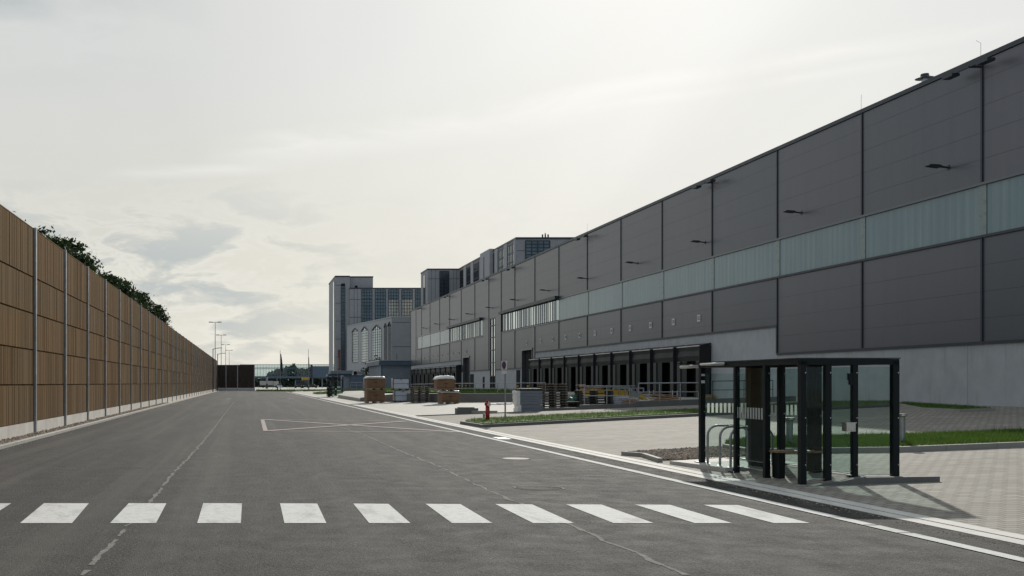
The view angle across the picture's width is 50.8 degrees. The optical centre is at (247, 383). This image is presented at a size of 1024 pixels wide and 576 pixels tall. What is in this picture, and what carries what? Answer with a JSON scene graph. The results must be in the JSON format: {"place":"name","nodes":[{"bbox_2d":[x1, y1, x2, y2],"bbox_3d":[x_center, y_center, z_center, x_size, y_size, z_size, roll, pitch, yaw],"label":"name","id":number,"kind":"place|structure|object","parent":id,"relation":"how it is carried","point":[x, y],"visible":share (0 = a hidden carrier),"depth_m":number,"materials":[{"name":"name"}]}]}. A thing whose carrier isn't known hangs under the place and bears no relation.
{"place":"outdoors","nodes":[
{"label":"outdoors","id":0,"kind":"place"},
{"bbox_2d":[0,402,168,443],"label":"gravel","id":1,"kind":"structure","parent":0,"point":[7,440],"depth_m":38.73,"materials":[{"name":"grey gravel"}]},
{"bbox_2d":[226,387,326,389],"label":"parking lot","id":2,"kind":"structure","parent":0,"point":[292,388],"depth_m":342.01,"materials":[{"name":"grey asphalt"}]},
{"bbox_2d":[240,364,328,387],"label":"glass bridge","id":3,"kind":"structure","parent":0,"point":[315,371],"depth_m":409.80,"materials":[{"name":"blue glass"}]},
{"bbox_2d":[256,388,327,390],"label":"grass","id":4,"kind":"structure","parent":0,"point":[291,390],"depth_m":225.48,"materials":[{"name":"green plant"}]},
{"bbox_2d":[369,385,514,391],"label":"grass","id":5,"kind":"structure","parent":0,"point":[482,390],"depth_m":98.81,"materials":[{"name":"green plant"}]},
{"bbox_2d":[338,389,664,400],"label":"dock apron","id":6,"kind":"object","parent":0,"point":[354,395],"visible":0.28,"depth_m":102.86,"materials":[{"name":"concrete"}]},
{"bbox_2d":[363,390,511,392],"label":"lawn bed","id":7,"kind":"object","parent":6,"relation":"on","point":[431,391],"visible":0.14,"depth_m":96.24,"materials":[{"name":"plant"}]},
{"bbox_2d":[360,393,545,401],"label":"retaining wall","id":8,"kind":"structure","parent":6,"relation":"on","point":[479,397],"depth_m":77.89,"materials":[{"name":"grey concrete"}]},
{"bbox_2d":[407,382,545,392],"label":"railing","id":9,"kind":"object","parent":8,"relation":"on","point":[476,383],"visible":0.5,"depth_m":78.17,"materials":[{"name":"metal"}]},
{"bbox_2d":[0,392,1023,575],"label":"road","id":10,"kind":"structure","parent":0,"point":[107,471],"depth_m":13.97,"materials":[{"name":"grey asphalt"}]},
{"bbox_2d":[80,402,233,574],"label":"joint line","id":11,"kind":"object","parent":10,"relation":"on","point":[101,552],"visible":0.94,"depth_m":12.14,"materials":[{"name":"grey asphalt"}]},
{"bbox_2d":[261,419,456,431],"bbox_3d":[4.096,1.740,42.815,7.189,0.008,13.003,0,0,0],"label":"hatched box marking","id":12,"kind":"object","parent":10,"relation":"on","point":[264,427],"visible":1,"depth_m":41.09,"materials":[{"name":"white paint"}]},
{"bbox_2d":[0,503,807,522],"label":"zebra crossing","id":13,"kind":"object","parent":10,"relation":"on","point":[209,513],"visible":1,"depth_m":13.71,"materials":[{"name":"paint"}]},
{"bbox_2d":[332,424,689,574],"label":"joint line","id":14,"kind":"object","parent":10,"relation":"on","point":[646,557],"visible":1,"depth_m":11.98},
{"bbox_2d":[513,485,564,489],"bbox_3d":[4.856,1.756,17.099,0.840,0.028,0.840,0,0,0],"label":"manhole cover","id":15,"kind":"object","parent":10,"relation":"on","point":[535,487],"visible":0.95,"depth_m":17.10,"materials":[{"name":"metal"}]},
{"bbox_2d":[288,392,1023,561],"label":"edge line","id":16,"kind":"object","parent":10,"relation":"on","point":[1009,556],"visible":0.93,"depth_m":14.23,"materials":[{"name":"paint"}]},
{"bbox_2d":[303,395,1023,557],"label":"road shoulder","id":17,"kind":"object","parent":10,"relation":"on","point":[978,542],"visible":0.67,"depth_m":14.99},
{"bbox_2d":[390,413,1023,549],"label":"road grit","id":18,"kind":"object","parent":17,"relation":"on","point":[781,497],"visible":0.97,"depth_m":14.61,"materials":[{"name":"gravel"}]},
{"bbox_2d":[0,0,1023,375],"label":"sky","id":19,"kind":"structure","parent":0,"point":[226,160],"materials":[{"name":"white"}]},
{"bbox_2d":[296,390,797,415],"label":"concrete yard","id":20,"kind":"structure","parent":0,"point":[425,408],"depth_m":69.86,"materials":[{"name":"grey concrete"}]},
{"bbox_2d":[326,380,342,396],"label":"bus shelter","id":21,"kind":"object","parent":20,"relation":"on","point":[330,386],"visible":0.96,"depth_m":126.91,"materials":[{"name":"black metal"}]},
{"bbox_2d":[340,371,364,387],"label":"service building","id":22,"kind":"structure","parent":20,"relation":"on","point":[354,377],"depth_m":189.60,"materials":[{"name":"grey metal"}]},
{"bbox_2d":[364,390,384,402],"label":"cardboard crate","id":23,"kind":"object","parent":20,"relation":"on","point":[374,396],"visible":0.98,"depth_m":87.00,"materials":[{"name":"brown cardboard"}]},
{"bbox_2d":[364,377,384,389],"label":"cardboard crate","id":24,"kind":"object","parent":23,"relation":"on","point":[374,383],"visible":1,"depth_m":87.00,"materials":[{"name":"brown cardboard"}]},
{"bbox_2d":[393,390,410,401],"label":"appliance box","id":25,"kind":"object","parent":20,"relation":"on","point":[400,395],"visible":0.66,"depth_m":87.00,"materials":[{"name":"cardboard"}]},
{"bbox_2d":[391,378,409,389],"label":"appliance box","id":26,"kind":"object","parent":25,"relation":"on","point":[399,383],"visible":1,"depth_m":87.00,"materials":[{"name":"cardboard"}]},
{"bbox_2d":[438,391,459,403],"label":"cardboard crate","id":27,"kind":"object","parent":20,"relation":"on","point":[447,398],"visible":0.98,"depth_m":76.00,"materials":[{"name":"brown cardboard"}]},
{"bbox_2d":[437,390,460,392],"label":"plastic cover","id":28,"kind":"object","parent":27,"relation":"on","point":[449,390],"visible":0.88,"depth_m":76.18,"materials":[{"name":"white plastic"}]},
{"bbox_2d":[434,378,454,390],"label":"cardboard crate","id":29,"kind":"object","parent":28,"relation":"on","point":[445,384],"visible":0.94,"depth_m":76.00,"materials":[{"name":"brown cardboard"}]},
{"bbox_2d":[513,404,542,411],"bbox_3d":[15.128,1.349,55.351,1.350,0.382,0.899,0,0,0],"label":"sheet pack","id":30,"kind":"object","parent":20,"relation":"on","point":[525,408],"visible":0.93,"depth_m":54.91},
{"bbox_2d":[512,388,541,404],"bbox_3d":[15.080,0.716,55.350,1.407,0.868,0.900,0,0,0],"label":"sheet pack","id":31,"kind":"object","parent":30,"relation":"on","point":[526,396],"visible":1,"depth_m":54.91,"materials":[{"name":"white plastic"}]},
{"bbox_2d":[583,388,647,399],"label":"work platform","id":32,"kind":"structure","parent":20,"relation":"on","point":[626,392],"depth_m":60.50,"materials":[{"name":"yellow paint"}]},
{"bbox_2d":[648,393,678,400],"bbox_3d":[23.464,0.867,57.812,1.831,0.593,0.776,0,0,0],"label":"board stack","id":33,"kind":"object","parent":20,"relation":"on","point":[667,397],"visible":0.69,"depth_m":57.68,"materials":[{"name":"brown wood"}]},
{"bbox_2d":[543,396,795,410],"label":"retaining kerb","id":34,"kind":"structure","parent":20,"relation":"on","point":[657,403],"depth_m":55.45,"materials":[{"name":"grey concrete"}]},
{"bbox_2d":[638,382,698,401],"bbox_3d":[22.698,0.466,55.000,3.513,1.045,0.065,0,0,0],"label":"railing","id":35,"kind":"object","parent":34,"relation":"on","point":[680,391],"visible":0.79,"depth_m":54.98,"materials":[{"name":"metal"}]},
{"bbox_2d":[465,399,889,423],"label":"grass","id":36,"kind":"structure","parent":0,"point":[570,414],"depth_m":45.29,"materials":[{"name":"green plant"}]},
{"bbox_2d":[483,400,490,419],"bbox_3d":[10.330,1.213,44.246,0.340,0.965,0.336,0,0,0],"label":"fire hydrant","id":37,"kind":"object","parent":36,"relation":"on","point":[487,405],"visible":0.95,"depth_m":44.20,"materials":[{"name":"red metal"}]},
{"bbox_2d":[501,359,506,418],"bbox_3d":[11.049,0.309,44.006,0.127,2.720,0.440,0,0,-16],"label":"no stopping sign","id":38,"kind":"object","parent":36,"relation":"on","point":[504,366],"visible":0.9,"depth_m":44.02,"materials":[{"name":"metal"}]},
{"bbox_2d":[418,402,1023,534],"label":"paved yard","id":39,"kind":"structure","parent":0,"point":[981,487],"depth_m":22.29,"materials":[{"name":"grey concrete"}]},
{"bbox_2d":[416,411,524,415],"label":"kerb","id":40,"kind":"structure","parent":39,"relation":"on","point":[468,413],"depth_m":54.07,"materials":[{"name":"grey concrete"}]},
{"bbox_2d":[455,407,496,413],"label":"concrete blocks","id":41,"kind":"object","parent":39,"relation":"on","point":[461,410],"depth_m":54.69,"materials":[{"name":"grey concrete"}]},
{"bbox_2d":[584,386,629,403],"bbox_3d":[19.142,0.649,54.600,2.464,0.962,0.065,0,0,0],"label":"railing","id":42,"kind":"object","parent":39,"relation":"on","point":[606,387],"visible":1,"depth_m":54.58,"materials":[{"name":"metal"}]},
{"bbox_2d":[621,451,662,461],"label":"kerb","id":43,"kind":"structure","parent":39,"relation":"on","point":[650,457],"depth_m":23.91,"materials":[{"name":"concrete"}]},
{"bbox_2d":[460,404,889,427],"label":"kerb","id":44,"kind":"structure","parent":39,"relation":"on","point":[616,418],"depth_m":41.93,"materials":[{"name":"grey concrete"}]},
{"bbox_2d":[670,458,797,471],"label":"cycle slab","id":45,"kind":"structure","parent":39,"relation":"on","point":[713,464],"depth_m":20.86,"materials":[{"name":"concrete"}]},
{"bbox_2d":[719,426,732,464],"bbox_3d":[9.860,1.274,20.500,0.940,0.853,0.120,0,0,0],"label":"cycle hoop","id":46,"kind":"object","parent":45,"relation":"on","point":[722,430],"visible":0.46,"depth_m":20.48,"materials":[{"name":"metal"}]},
{"bbox_2d":[705,424,747,463],"bbox_3d":[9.860,1.274,21.050,0.940,0.853,0.120,0,0,0],"label":"cycle hoop","id":47,"kind":"object","parent":45,"relation":"on","point":[707,440],"visible":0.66,"depth_m":21.03,"materials":[{"name":"metal"}]},
{"bbox_2d":[729,426,773,466],"bbox_3d":[9.860,1.274,20.050,0.940,0.853,0.120,0,0,0],"label":"cycle hoop","id":48,"kind":"object","parent":45,"relation":"on","point":[730,445],"visible":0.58,"depth_m":20.03,"materials":[{"name":"metal"}]},
{"bbox_2d":[725,457,923,484],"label":"shelter platform","id":49,"kind":"structure","parent":39,"relation":"on","point":[791,473],"depth_m":18.40,"materials":[{"name":"grey concrete"}]},
{"bbox_2d":[676,358,900,484],"bbox_3d":[10.245,0.657,19.935,1.770,2.185,5.130,0,0,0],"label":"bus shelter","id":50,"kind":"object","parent":49,"relation":"on","point":[809,451],"visible":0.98,"depth_m":18.48,"materials":[{"name":"black metal"}]},
{"bbox_2d":[795,476,939,486],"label":"platform kerb","id":51,"kind":"structure","parent":39,"relation":"on","point":[859,480],"depth_m":17.16,"materials":[{"name":"grey concrete"}]},
{"bbox_2d":[722,442,1023,453],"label":"kerb","id":52,"kind":"structure","parent":39,"relation":"on","point":[934,447],"depth_m":22.94,"materials":[{"name":"concrete"}]},
{"bbox_2d":[900,401,990,408],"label":"grass","id":53,"kind":"structure","parent":39,"relation":"on","point":[932,405],"depth_m":41.63,"materials":[{"name":"green plant"}]},
{"bbox_2d":[900,404,995,411],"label":"kerb","id":54,"kind":"structure","parent":39,"relation":"on","point":[951,410],"depth_m":39.37,"materials":[{"name":"concrete"}]},
{"bbox_2d":[725,425,1023,447],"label":"grass","id":55,"kind":"structure","parent":0,"point":[945,437],"depth_m":24.67,"materials":[{"name":"green plant"}]},
{"bbox_2d":[785,417,794,443],"bbox_3d":[13.155,1.213,24.871,0.220,0.760,0.217,0,0,0],"label":"bollard light","id":56,"kind":"object","parent":55,"relation":"on","point":[789,428],"visible":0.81,"depth_m":24.81,"materials":[{"name":"metal"}]},
{"bbox_2d":[900,413,906,441],"bbox_3d":[15.357,1.113,24.060,0.220,0.800,0.217,0,0,0],"label":"bollard light","id":57,"kind":"object","parent":55,"relation":"on","point":[902,425],"visible":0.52,"depth_m":23.99,"materials":[{"name":"metal"}]},
{"label":"ground","id":58,"kind":"structure","parent":0,"visible":0},
{"bbox_2d":[13,211,74,255],"bbox_3d":[-11.583,-3.297,50.350,6.130,10.493,6.174,0,0,0],"label":"tree","id":59,"kind":"object","parent":58,"relation":"on","point":[58,242],"visible":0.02,"depth_m":50.03,"materials":[{"name":"green plant"}]},
{"bbox_2d":[38,226,105,278],"bbox_3d":[-11.243,-3.590,59.056,6.469,11.107,6.547,0,0,0],"label":"tree","id":60,"kind":"object","parent":58,"relation":"on","point":[83,259],"visible":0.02,"depth_m":57.77,"materials":[{"name":"green plant"}]},
{"bbox_2d":[60,237,118,288],"bbox_3d":[-11.454,-3.655,65.041,6.689,11.241,6.500,0,0,0],"label":"tree","id":61,"kind":"object","parent":58,"relation":"on","point":[79,245],"visible":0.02,"depth_m":64.60,"materials":[{"name":"green plant"}]},
{"bbox_2d":[88,258,122,288],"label":"tree","id":62,"kind":"object","parent":58,"relation":"on","point":[115,280],"visible":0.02,"depth_m":71.53,"materials":[{"name":"green plant"}]},
{"bbox_2d":[0,204,216,439],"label":"noise barrier","id":63,"kind":"object","parent":58,"relation":"on","point":[80,341],"visible":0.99,"depth_m":42.27,"materials":[{"name":"wood"}]},
{"bbox_2d":[0,390,219,448],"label":"kerb","id":64,"kind":"structure","parent":58,"relation":"on","point":[16,442],"depth_m":38.16,"materials":[{"name":"concrete"}]},
{"bbox_2d":[93,261,141,303],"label":"tree","id":65,"kind":"object","parent":58,"relation":"on","point":[125,289],"depth_m":77.42,"materials":[{"name":"green plant"}]},
{"bbox_2d":[118,276,149,310],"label":"tree","id":66,"kind":"object","parent":58,"relation":"on","point":[134,293],"depth_m":84.81,"materials":[{"name":"green plant"}]},
{"bbox_2d":[121,277,152,308],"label":"tree","id":67,"kind":"object","parent":58,"relation":"on","point":[143,299],"visible":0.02,"depth_m":92.21,"materials":[{"name":"green plant"}]},
{"bbox_2d":[140,292,170,324],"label":"tree","id":68,"kind":"object","parent":58,"relation":"on","point":[159,308],"visible":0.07,"depth_m":105.68,"materials":[{"name":"green plant"}]},
{"bbox_2d":[218,365,254,390],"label":"noise barrier","id":69,"kind":"object","parent":58,"relation":"on","point":[236,377],"visible":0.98,"depth_m":239.95,"materials":[{"name":"wood"}]},
{"bbox_2d":[255,363,326,386],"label":"wood","id":70,"kind":"object","parent":58,"relation":"on","point":[293,370],"visible":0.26,"depth_m":472.23,"materials":[{"name":"green plant"}]},
{"bbox_2d":[326,371,352,389],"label":"entrance canopy","id":71,"kind":"object","parent":58,"relation":"on","point":[331,375],"visible":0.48,"depth_m":234.00,"materials":[{"name":"grey metal"}]},
{"bbox_2d":[329,276,420,370],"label":"tower block","id":72,"kind":"structure","parent":58,"relation":"on","point":[355,299],"depth_m":285.00,"materials":[{"name":"concrete"}]},
{"bbox_2d":[341,286,344,369],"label":"window","id":73,"kind":"structure","parent":72,"relation":"in","point":[342,287],"depth_m":285.43,"materials":[{"name":"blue glass"}]},
{"bbox_2d":[361,289,371,298],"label":"window","id":74,"kind":"structure","parent":72,"relation":"in","point":[365,293],"depth_m":284.95,"materials":[{"name":"blue glass"}]},
{"bbox_2d":[361,299,371,322],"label":"window","id":75,"kind":"structure","parent":72,"relation":"in","point":[366,304],"depth_m":284.95,"materials":[{"name":"blue glass"}]},
{"bbox_2d":[375,289,385,298],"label":"window","id":76,"kind":"structure","parent":72,"relation":"in","point":[379,293],"depth_m":284.95,"materials":[{"name":"blue glass"}]},
{"bbox_2d":[375,299,385,319],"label":"window","id":77,"kind":"structure","parent":72,"relation":"in","point":[380,304],"depth_m":284.95,"materials":[{"name":"blue glass"}]},
{"bbox_2d":[388,289,398,298],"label":"window","id":78,"kind":"structure","parent":72,"relation":"in","point":[392,293],"depth_m":284.95,"materials":[{"name":"blue glass"}]},
{"bbox_2d":[388,299,398,316],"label":"window","id":79,"kind":"structure","parent":72,"relation":"in","point":[393,304],"depth_m":284.95,"materials":[{"name":"grey glass"}]},
{"bbox_2d":[401,289,412,298],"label":"window","id":80,"kind":"structure","parent":72,"relation":"in","point":[405,293],"depth_m":284.88,"materials":[{"name":"blue glass"}]},
{"bbox_2d":[401,299,412,315],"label":"window","id":81,"kind":"structure","parent":72,"relation":"in","point":[406,304],"depth_m":284.95,"materials":[{"name":"grey glass"}]},
{"bbox_2d":[346,316,410,387],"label":"arched hall","id":82,"kind":"structure","parent":58,"relation":"on","point":[387,338],"depth_m":254.16,"materials":[{"name":"concrete"}]},
{"bbox_2d":[352,328,357,362],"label":"arched window","id":83,"kind":"structure","parent":82,"relation":"in","point":[354,332],"depth_m":275.37,"materials":[{"name":"white glass"}]},
{"bbox_2d":[361,326,367,361],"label":"arched window","id":84,"kind":"structure","parent":82,"relation":"in","point":[364,332],"depth_m":266.25,"materials":[{"name":"white glass"}]},
{"bbox_2d":[371,325,380,360],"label":"arched window","id":85,"kind":"structure","parent":82,"relation":"in","point":[376,331],"depth_m":255.80,"materials":[{"name":"white glass"}]},
{"bbox_2d":[384,323,386,359],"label":"arched window","id":86,"kind":"structure","parent":82,"relation":"in","point":[385,327],"depth_m":248.54,"materials":[{"name":"grey glass"}]},
{"bbox_2d":[387,322,390,359],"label":"arched window","id":87,"kind":"structure","parent":82,"relation":"in","point":[389,325],"depth_m":245.40,"materials":[{"name":"grey glass"}]},
{"bbox_2d":[366,360,410,388],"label":"annex","id":88,"kind":"object","parent":58,"relation":"on","point":[388,370],"visible":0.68,"depth_m":198.00,"materials":[{"name":"grey metal"}]},
{"bbox_2d":[421,233,573,305],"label":"concrete block","id":89,"kind":"structure","parent":58,"relation":"on","point":[436,283],"depth_m":230.71,"materials":[{"name":"concrete"}]},
{"bbox_2d":[439,271,448,297],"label":"window","id":90,"kind":"structure","parent":89,"relation":"in","point":[443,275],"depth_m":259.95,"materials":[{"name":"blue glass"}]},
{"bbox_2d":[466,265,470,285],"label":"window","id":91,"kind":"structure","parent":89,"relation":"in","point":[468,270],"depth_m":248.78,"materials":[{"name":"black glass"}]},
{"bbox_2d":[474,262,478,281],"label":"window","id":92,"kind":"structure","parent":89,"relation":"in","point":[476,265],"depth_m":240.42,"materials":[{"name":"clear glass"}]},
{"bbox_2d":[498,248,503,270],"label":"window","id":93,"kind":"structure","parent":89,"relation":"in","point":[500,252],"depth_m":217.04,"materials":[{"name":"grey glass"}]},
{"bbox_2d":[507,242,513,266],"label":"window","id":94,"kind":"structure","parent":89,"relation":"in","point":[510,248],"depth_m":208.98,"materials":[{"name":"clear glass"}]},
{"bbox_2d":[525,240,549,258],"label":"window","id":95,"kind":"structure","parent":89,"relation":"in","point":[532,247],"depth_m":204.94,"materials":[{"name":"blue glass"}]},
{"bbox_2d":[292,392,1023,545],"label":"gutter","id":96,"kind":"object","parent":58,"relation":"on","point":[1005,536],"visible":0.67,"depth_m":15.99,"materials":[{"name":"concrete"}]},
{"bbox_2d":[410,36,1023,406],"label":"warehouse","id":97,"kind":"structure","parent":58,"relation":"on","point":[891,226],"depth_m":56.13,"materials":[{"name":"metal"}]},
{"bbox_2d":[449,326,460,341],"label":"window frame","id":98,"kind":"structure","parent":97,"relation":"in","point":[454,333],"depth_m":153.16,"materials":[{"name":"white metal"}]},
{"bbox_2d":[461,322,474,339],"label":"window frame","id":99,"kind":"structure","parent":97,"relation":"in","point":[467,330],"depth_m":144.21,"materials":[{"name":"white metal"}]},
{"bbox_2d":[475,320,481,336],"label":"window frame","id":100,"kind":"structure","parent":97,"relation":"in","point":[478,325],"depth_m":137.62,"materials":[{"name":"white metal"}]},
{"bbox_2d":[490,318,494,388],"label":"tall window frame","id":101,"kind":"structure","parent":97,"relation":"in","point":[492,321],"depth_m":129.76,"materials":[{"name":"white metal"}]},
{"bbox_2d":[502,312,514,331],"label":"window frame","id":102,"kind":"structure","parent":97,"relation":"in","point":[508,320],"depth_m":121.87,"materials":[{"name":"white metal"}]},
{"bbox_2d":[515,306,534,328],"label":"window frame","id":103,"kind":"structure","parent":97,"relation":"in","point":[525,317],"depth_m":114.48,"materials":[{"name":"white metal"}]},
{"bbox_2d":[535,300,558,324],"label":"window","id":104,"kind":"structure","parent":97,"relation":"in","point":[546,312],"depth_m":106.09,"materials":[{"name":"grey glass"}]},
{"bbox_3d":[19.387,1.344,57.481,1.850,0.144,1.000,0,0,0],"label":"pallet","id":105,"kind":"object","parent":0,"visible":0},
{"bbox_2d":[575,403,613,405],"bbox_3d":[19.424,1.200,57.474,1.850,0.144,1.000,0,0,0],"label":"pallet","id":106,"kind":"object","parent":105,"relation":"on","point":[577,404],"visible":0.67,"depth_m":57.30,"materials":[{"name":"brown wood"}]},
{"bbox_2d":[575,401,613,402],"bbox_3d":[19.427,1.056,57.506,1.850,0.144,1.000,0,0,0],"label":"pallet","id":107,"kind":"object","parent":106,"relation":"on","point":[595,401],"visible":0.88,"depth_m":57.01,"materials":[{"name":"brown wood"}]},
{"bbox_2d":[574,398,612,400],"bbox_3d":[19.402,0.912,57.522,1.850,0.144,1.000,0,0,0],"label":"pallet","id":108,"kind":"object","parent":107,"relation":"on","point":[595,399],"visible":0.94,"depth_m":57.02,"materials":[{"name":"brown wood"}]},
{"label":"planting bed","id":109,"kind":"structure","parent":0,"visible":0},
{"bbox_2d":[630,446,744,460],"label":"gravel","id":110,"kind":"structure","parent":109,"relation":"on","point":[686,453],"depth_m":24.09,"materials":[{"name":"grey gravel"}]},
{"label":"traffic island","id":111,"kind":"structure","parent":0,"visible":0},
{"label":"lawn bed","id":112,"kind":"structure","parent":111,"relation":"on","visible":0},
{"bbox_2d":[337,349,340,389],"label":"banner sign","id":113,"kind":"object","parent":112,"relation":"on","point":[338,359],"visible":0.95,"depth_m":222.00,"materials":[{"name":"metal"}]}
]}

